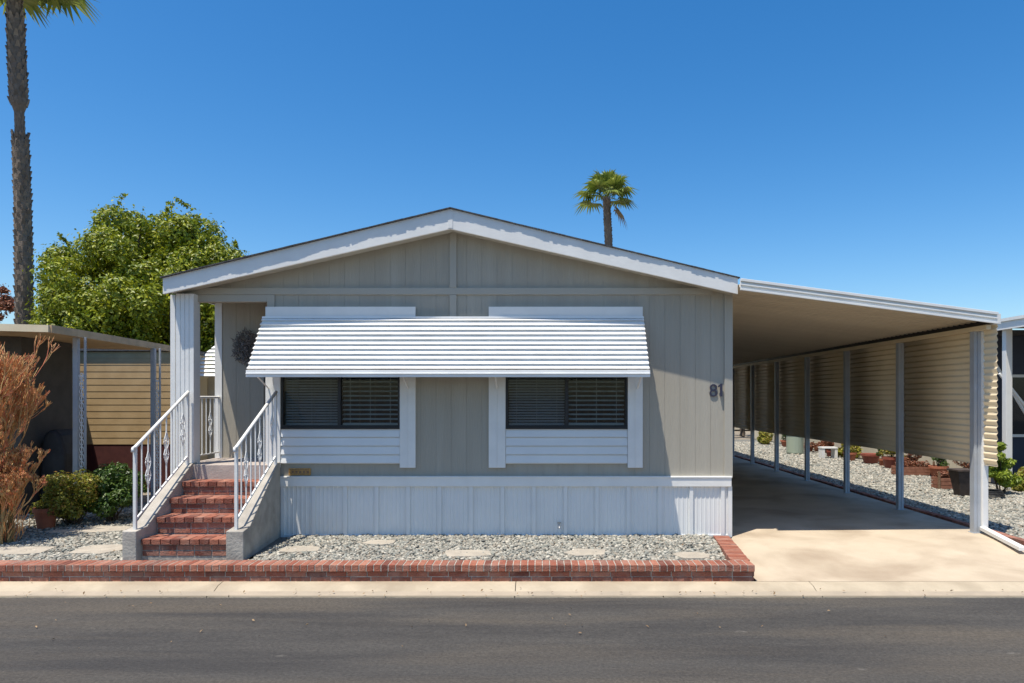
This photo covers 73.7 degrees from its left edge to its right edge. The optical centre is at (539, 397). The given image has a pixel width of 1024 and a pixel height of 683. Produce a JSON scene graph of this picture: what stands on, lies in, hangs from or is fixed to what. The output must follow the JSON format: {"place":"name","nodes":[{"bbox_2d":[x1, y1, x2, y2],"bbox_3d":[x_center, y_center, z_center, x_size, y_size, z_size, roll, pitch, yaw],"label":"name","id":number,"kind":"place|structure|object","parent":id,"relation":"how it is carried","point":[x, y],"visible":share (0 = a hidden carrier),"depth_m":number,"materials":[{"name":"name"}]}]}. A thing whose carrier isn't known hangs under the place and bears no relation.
{"place":"outdoors","nodes":[
{"label":"outdoors","id":0,"kind":"place"},
{"bbox_2d":[0,598,1023,682],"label":"road","id":1,"kind":"structure","parent":0,"point":[677,640],"depth_m":5.53,"materials":[{"name":"grey asphalt"}]},
{"bbox_2d":[0,439,1023,560],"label":"gravel","id":2,"kind":"structure","parent":0,"point":[1006,514],"depth_m":8.82,"materials":[{"name":"grey gravel"}]},
{"bbox_2d":[0,546,54,554],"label":"stepping stone","id":3,"kind":"object","parent":2,"relation":"on","point":[19,550],"visible":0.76,"depth_m":8.09,"materials":[{"name":"beige stone"}]},
{"bbox_2d":[0,333,58,543],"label":"pencil shrub","id":4,"kind":"object","parent":2,"relation":"on","point":[15,477],"visible":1,"depth_m":8.70,"materials":[{"name":"orange plant"}]},
{"bbox_2d":[0,337,72,515],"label":"neighbour home","id":5,"kind":"object","parent":2,"relation":"on","point":[54,375],"visible":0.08,"depth_m":11.10,"materials":[{"name":"grey paint"}]},
{"bbox_2d":[32,507,57,528],"bbox_3d":[-6.944,1.680,9.600,0.315,0.280,0.315,0,0,0],"label":"plant pot","id":6,"kind":"object","parent":2,"relation":"on","point":[43,520],"visible":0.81,"depth_m":9.50,"materials":[{"name":"ceramic"}]},
{"bbox_2d":[41,428,83,503],"bbox_3d":[-7.800,1.180,11.200,0.420,1.340,0.560,0,0,0],"label":"covered grill","id":7,"kind":"object","parent":2,"relation":"on","point":[59,455],"visible":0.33,"depth_m":10.92,"materials":[{"name":"black plastic"}]},
{"bbox_2d":[46,529,78,533],"bbox_3d":[-6.487,1.829,9.291,0.440,0.043,0.239,0,0,0],"label":"stepping stone","id":8,"kind":"object","parent":2,"relation":"on","point":[65,530],"visible":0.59,"depth_m":9.25,"materials":[{"name":"grey stone"}]},
{"bbox_2d":[29,467,105,524],"bbox_3d":[-6.765,1.435,9.879,0.968,0.833,0.984,0,0,0],"label":"shrub","id":9,"kind":"object","parent":2,"relation":"on","point":[56,495],"visible":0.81,"depth_m":9.69,"materials":[{"name":"green plant"}]},
{"bbox_2d":[0,324,169,518],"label":"neighbour carport","id":10,"kind":"object","parent":2,"relation":"on","point":[79,339],"visible":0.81,"depth_m":10.33,"materials":[{"name":"beige paint"}]},
{"bbox_2d":[69,544,121,554],"bbox_3d":[-5.260,1.829,8.195,0.577,0.043,0.504,0,0,0],"label":"stepping stone","id":11,"kind":"object","parent":2,"relation":"on","point":[99,549],"visible":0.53,"depth_m":8.15,"materials":[{"name":"beige stone"}]},
{"bbox_2d":[77,526,132,533],"bbox_3d":[-6.014,1.829,9.424,0.645,0.043,0.444,0,0,0],"label":"stepping stone","id":12,"kind":"object","parent":2,"relation":"on","point":[100,529],"visible":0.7,"depth_m":9.38,"materials":[{"name":"beige stone"}]},
{"bbox_2d":[77,461,146,520],"bbox_3d":[-6.355,1.381,10.176,0.971,0.937,0.971,0,0,0],"label":"shrub","id":13,"kind":"object","parent":2,"relation":"on","point":[116,489],"visible":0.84,"depth_m":9.96,"materials":[{"name":"green plant"}]},
{"bbox_2d":[122,391,279,560],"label":"entry steps","id":14,"kind":"structure","parent":2,"relation":"on","point":[228,509],"depth_m":8.21,"materials":[{"name":"red brick"}]},
{"bbox_2d":[279,546,319,553],"bbox_3d":[-2.861,1.829,8.198,0.460,0.043,0.343,0,0,0],"label":"stepping stone","id":15,"kind":"object","parent":2,"relation":"on","point":[300,548],"visible":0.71,"depth_m":8.15,"materials":[{"name":"beige stone"}]},
{"bbox_2d":[362,540,395,545],"bbox_3d":[-2.027,1.829,8.577,0.397,0.043,0.278,0,0,0],"label":"stepping stone","id":16,"kind":"object","parent":2,"relation":"on","point":[380,542],"visible":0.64,"depth_m":8.54,"materials":[{"name":"beige stone"}]},
{"bbox_2d":[160,207,739,536],"bbox_3d":[-1.153,-0.301,17.170,7.453,4.302,17.260,0,0,0],"label":"mobile home","id":17,"kind":"object","parent":2,"relation":"on","point":[447,371],"visible":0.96,"depth_m":9.09,"materials":[{"name":"beige paint"}]},
{"bbox_2d":[230,327,257,365],"bbox_3d":[-4.289,-0.733,9.944,0.450,0.616,0.094,0,0,0],"label":"wreath","id":18,"kind":"object","parent":17,"relation":"attached to","point":[246,342],"visible":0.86,"depth_m":9.93,"materials":[{"name":"black plant"}]},
{"bbox_2d":[281,377,399,426],"bbox_3d":[-2.652,-0.107,9.122,1.575,0.986,0.112,0,0,0],"label":"window","id":19,"kind":"structure","parent":17,"relation":"in","point":[339,382],"depth_m":9.15,"materials":[{"name":"black glass"}]},
{"bbox_2d":[506,377,626,426],"bbox_3d":[0.353,-0.107,9.122,1.613,0.986,0.112,0,0,0],"label":"window","id":20,"kind":"structure","parent":17,"relation":"in","point":[516,424],"depth_m":9.15,"materials":[{"name":"black glass"}]},
{"bbox_2d":[445,550,491,557],"bbox_3d":[-0.837,1.829,7.979,0.558,0.043,0.340,0,0,0],"label":"stepping stone","id":21,"kind":"object","parent":2,"relation":"on","point":[460,553],"visible":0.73,"depth_m":7.94,"materials":[{"name":"beige stone"}]},
{"bbox_2d":[564,549,605,556],"bbox_3d":[0.529,1.829,8.015,0.507,0.043,0.351,0,0,0],"label":"stepping stone","id":22,"kind":"object","parent":2,"relation":"on","point":[582,552],"visible":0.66,"depth_m":7.99,"materials":[{"name":"beige stone"}]},
{"bbox_2d":[672,552,709,559],"bbox_3d":[1.750,1.829,7.877,0.438,0.043,0.320,0,0,0],"label":"stepping stone","id":23,"kind":"object","parent":2,"relation":"on","point":[691,555],"visible":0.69,"depth_m":7.84,"materials":[{"name":"beige stone"}]},
{"bbox_2d":[757,431,773,443],"bbox_3d":[8.766,1.514,26.468,0.603,0.674,0.884,0,0,0],"label":"shrub","id":24,"kind":"object","parent":2,"relation":"on","point":[764,437],"visible":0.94,"depth_m":26.40,"materials":[{"name":"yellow plant"}]},
{"bbox_2d":[780,435,785,446],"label":"potted plant","id":25,"kind":"object","parent":2,"relation":"on","point":[783,442],"visible":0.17,"depth_m":25.13,"materials":[{"name":"red plant"}]},
{"bbox_2d":[786,435,803,454],"bbox_3d":[8.214,1.460,22.000,0.570,0.700,0.570,0,0,0],"label":"canister","id":26,"kind":"object","parent":2,"relation":"on","point":[794,445],"visible":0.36,"depth_m":21.78,"materials":[{"name":"green plastic"}]},
{"bbox_2d":[810,441,833,450],"bbox_3d":[9.306,1.587,22.571,0.995,0.529,0.847,0,0,-39],"label":"shrub","id":27,"kind":"object","parent":2,"relation":"on","point":[820,444],"visible":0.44,"depth_m":22.38,"materials":[{"name":"red plant"}]},
{"bbox_2d":[818,447,837,457],"bbox_3d":[8.644,1.640,20.500,0.480,0.340,0.300,0,0,0],"label":"bench","id":28,"kind":"object","parent":2,"relation":"on","point":[821,452],"visible":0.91,"depth_m":20.36,"materials":[{"name":"white paint"}]},
{"bbox_2d":[824,441,833,456],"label":"potted plant","id":29,"kind":"object","parent":2,"relation":"on","point":[829,444],"visible":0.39,"depth_m":20.85,"materials":[{"name":"red plant"}]},
{"bbox_2d":[841,444,858,460],"bbox_3d":[8.870,1.515,19.588,0.521,0.589,0.433,0,0,38],"label":"potted plant","id":30,"kind":"object","parent":2,"relation":"on","point":[853,453],"visible":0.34,"depth_m":19.47,"materials":[{"name":"yellow plant"}]},
{"bbox_2d":[838,446,862,458],"bbox_3d":[9.359,1.582,20.779,0.855,0.540,0.885,0,0,23],"label":"shrub","id":31,"kind":"object","parent":2,"relation":"on","point":[857,450],"visible":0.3,"depth_m":20.52,"materials":[{"name":"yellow plant"}]},
{"bbox_2d":[860,453,879,463],"bbox_3d":[9.103,1.670,18.800,0.525,0.280,0.525,0,0,0],"label":"plant pot","id":32,"kind":"object","parent":2,"relation":"on","point":[869,458],"visible":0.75,"depth_m":18.64,"materials":[{"name":"red ceramic"}]},
{"bbox_2d":[734,455,1023,544],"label":"brick edging","id":33,"kind":"object","parent":2,"relation":"on","point":[966,524],"visible":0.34,"depth_m":11.58,"materials":[{"name":"red brick"}]},
{"bbox_2d":[875,449,883,465],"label":"potted plant","id":34,"kind":"object","parent":2,"relation":"on","point":[880,460],"visible":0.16,"depth_m":18.06,"materials":[{"name":"green plant"}]},
{"bbox_2d":[879,449,895,467],"bbox_3d":[9.024,1.446,17.506,0.598,0.728,0.511,0,0,-24],"label":"potted plant","id":35,"kind":"object","parent":2,"relation":"on","point":[888,461],"visible":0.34,"depth_m":17.44,"materials":[{"name":"yellow plant"}]},
{"bbox_2d":[904,453,921,462],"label":"potted plant","id":36,"kind":"object","parent":2,"relation":"on","point":[910,458],"visible":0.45,"depth_m":16.40,"materials":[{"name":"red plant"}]},
{"bbox_2d":[891,460,934,474],"bbox_3d":[8.714,1.631,15.990,0.848,0.359,0.370,0,0,0],"label":"planter box","id":37,"kind":"object","parent":2,"relation":"on","point":[916,468],"visible":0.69,"depth_m":15.91,"materials":[{"name":"red brick"}]},
{"bbox_2d":[931,470,952,488],"bbox_3d":[8.104,1.622,13.590,0.508,0.376,0.320,0,0,0],"label":"planter box","id":38,"kind":"object","parent":2,"relation":"on","point":[941,480],"visible":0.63,"depth_m":13.53,"materials":[{"name":"red brick"}]},
{"bbox_2d":[928,457,949,475],"bbox_3d":[9.123,1.493,15.607,0.459,0.633,0.434,0,0,0],"label":"potted plant","id":39,"kind":"object","parent":38,"relation":"on","point":[942,466],"visible":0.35,"depth_m":15.52,"materials":[{"name":"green plant"}]},
{"bbox_2d":[947,468,969,495],"bbox_3d":[7.785,1.560,12.600,0.360,0.500,0.360,0,0,0],"label":"pedestal planter","id":40,"kind":"object","parent":2,"relation":"on","point":[960,479],"visible":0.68,"depth_m":12.49,"materials":[{"name":"brown"}]},
{"bbox_2d":[952,460,969,468],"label":"potted plant","id":41,"kind":"object","parent":40,"relation":"in","point":[965,464],"visible":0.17,"depth_m":14.25,"materials":[{"name":"red plant"}]},
{"bbox_2d":[988,489,1005,496],"bbox_3d":[8.174,1.724,12.404,0.491,0.135,0.484,0,0,0],"label":"garden hose","id":42,"kind":"object","parent":2,"relation":"on","point":[995,493],"visible":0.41,"depth_m":12.23,"materials":[{"name":"black rubber"}]},
{"bbox_2d":[988,441,1022,492],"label":"shrub","id":43,"kind":"object","parent":2,"relation":"on","point":[1004,477],"visible":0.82,"depth_m":12.79,"materials":[{"name":"green plant"}]},
{"bbox_2d":[997,315,1023,487],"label":"neighbour carport","id":44,"kind":"object","parent":2,"relation":"on","point":[1006,326],"visible":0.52,"depth_m":13.74,"materials":[{"name":"white paint"}]},
{"bbox_2d":[1011,466,1023,491],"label":"shrub","id":45,"kind":"object","parent":2,"relation":"on","point":[1020,473],"visible":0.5,"depth_m":13.10,"materials":[{"name":"yellow plant"}]},
{"bbox_2d":[0,0,1023,329],"label":"sky","id":46,"kind":"structure","parent":0,"point":[867,147],"materials":[{"name":"blue"}]},
{"bbox_2d":[137,430,998,581],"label":"yard","id":47,"kind":"structure","parent":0,"point":[737,434],"depth_m":15.50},
{"bbox_2d":[0,283,14,320],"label":"reddish tree","id":48,"kind":"object","parent":47,"relation":"on","point":[7,302],"visible":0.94,"depth_m":34.29,"materials":[{"name":"red plant"}]},
{"bbox_2d":[0,0,101,323],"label":"fan palm","id":49,"kind":"object","parent":47,"relation":"on","point":[16,64],"visible":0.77,"depth_m":20.86,"materials":[{"name":"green plant"}]},
{"bbox_2d":[18,193,251,372],"bbox_3d":[-11.028,-1.960,18.867,8.767,7.789,6.184,0,0,0],"label":"broadleaf tree","id":50,"kind":"object","parent":47,"relation":"on","point":[125,263],"visible":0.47,"depth_m":17.34,"materials":[{"name":"green plant"}]},
{"bbox_2d":[72,348,209,487],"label":"storage shed","id":51,"kind":"structure","parent":47,"relation":"on","point":[118,404],"depth_m":13.99,"materials":[{"name":"yellow wood"}]},
{"bbox_2d":[200,346,214,458],"bbox_3d":[-6.575,0.140,18.540,3.450,3.420,7.119,0,0,0],"label":"home","id":52,"kind":"object","parent":47,"relation":"on","point":[210,384],"visible":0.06,"depth_m":15.62,"materials":[{"name":"beige paint"}]},
{"bbox_2d":[0,535,754,581],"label":"brick planter","id":53,"kind":"object","parent":47,"relation":"on","point":[736,565],"visible":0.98,"depth_m":7.11,"materials":[{"name":"red brick"}]},
{"bbox_2d":[754,330,1023,482],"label":"neighbour home","id":54,"kind":"object","parent":47,"relation":"on","point":[1018,388],"visible":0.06,"depth_m":14.90,"materials":[{"name":"paint"}]},
{"bbox_2d":[1012,375,1023,436],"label":"window","id":55,"kind":"structure","parent":54,"relation":"in","point":[1013,435],"depth_m":14.86,"materials":[{"name":"white paint"}]},
{"bbox_2d":[739,428,744,436],"bbox_3d":[9.862,0.292,33.949,4.724,3.303,3.568,0,0,-8],"label":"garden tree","id":56,"kind":"object","parent":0,"point":[742,432],"visible":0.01,"depth_m":33.94,"materials":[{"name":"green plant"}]},
{"bbox_2d":[731,457,1023,580],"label":"driveway","id":57,"kind":"structure","parent":0,"point":[786,526],"depth_m":8.79,"materials":[{"name":"beige concrete"}]},
{"bbox_2d":[733,278,1023,550],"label":"carport","id":58,"kind":"object","parent":57,"relation":"on","point":[900,377],"visible":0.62,"depth_m":10.93,"materials":[{"name":"white paint"}]},
{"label":"path","id":59,"kind":"structure","parent":0,"visible":0},
{"bbox_2d":[573,169,637,245],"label":"fan palm","id":60,"kind":"object","parent":59,"relation":"on","point":[609,184],"visible":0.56,"depth_m":41.79,"materials":[{"name":"green plant"}]},
{"bbox_3d":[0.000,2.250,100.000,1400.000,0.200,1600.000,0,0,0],"label":"ground","id":61,"kind":"structure","parent":0,"visible":0},
{"bbox_2d":[0,581,1023,597],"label":"curb","id":62,"kind":"structure","parent":61,"relation":"on","point":[510,585],"depth_m":6.99,"materials":[{"name":"beige concrete"}]},
{"bbox_2d":[0,591,1023,595],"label":"gutter","id":63,"kind":"object","parent":62,"relation":"on","point":[514,593],"visible":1,"depth_m":6.83,"materials":[{"name":"concrete"}]}
]}

